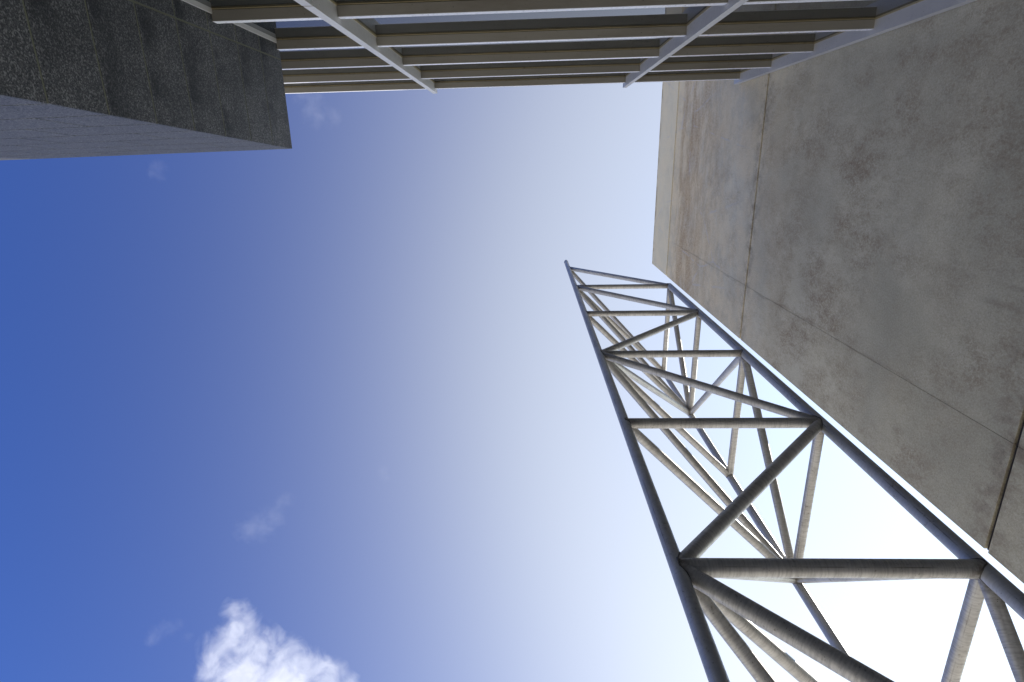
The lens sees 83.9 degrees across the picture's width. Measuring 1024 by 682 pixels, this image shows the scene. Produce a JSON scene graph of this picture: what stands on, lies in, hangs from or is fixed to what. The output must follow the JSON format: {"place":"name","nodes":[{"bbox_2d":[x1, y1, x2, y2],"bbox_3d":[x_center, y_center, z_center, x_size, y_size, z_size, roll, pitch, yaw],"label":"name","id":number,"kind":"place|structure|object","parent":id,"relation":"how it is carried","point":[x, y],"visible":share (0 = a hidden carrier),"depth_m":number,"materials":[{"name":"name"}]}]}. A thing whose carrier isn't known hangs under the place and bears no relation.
{"place":"outdoors","nodes":[
{"label":"outdoors","id":0,"kind":"place"},
{"bbox_2d":[0,82,1023,681],"label":"sky","id":1,"kind":"structure","parent":0,"point":[336,405],"materials":[{"name":"blue"}]},
{"bbox_2d":[182,0,976,93],"bbox_3d":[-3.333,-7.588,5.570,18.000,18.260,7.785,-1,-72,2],"label":"glass facade","id":2,"kind":"structure","parent":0,"point":[327,46],"depth_m":9.19,"materials":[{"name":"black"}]},
{"label":"ground","id":3,"kind":"structure","parent":0,"visible":0},
{"bbox_2d":[0,0,291,159],"bbox_3d":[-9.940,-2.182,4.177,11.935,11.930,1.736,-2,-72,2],"label":"granite block","id":4,"kind":"structure","parent":3,"relation":"on","point":[87,78],"depth_m":6.39,"materials":[{"name":"grey stone"}]},
{"bbox_2d":[564,260,1023,681],"bbox_3d":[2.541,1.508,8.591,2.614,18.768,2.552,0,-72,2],"label":"lattice mast","id":5,"kind":"object","parent":3,"relation":"on","point":[703,593],"visible":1,"depth_m":5.56,"materials":[{"name":"grey metal"}]},
{"bbox_2d":[652,0,1023,582],"bbox_3d":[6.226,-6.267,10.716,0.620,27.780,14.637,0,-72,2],"label":"concrete wall","id":6,"kind":"structure","parent":3,"relation":"on","point":[838,237],"depth_m":8.92,"materials":[{"name":"grey concrete"}]}
]}

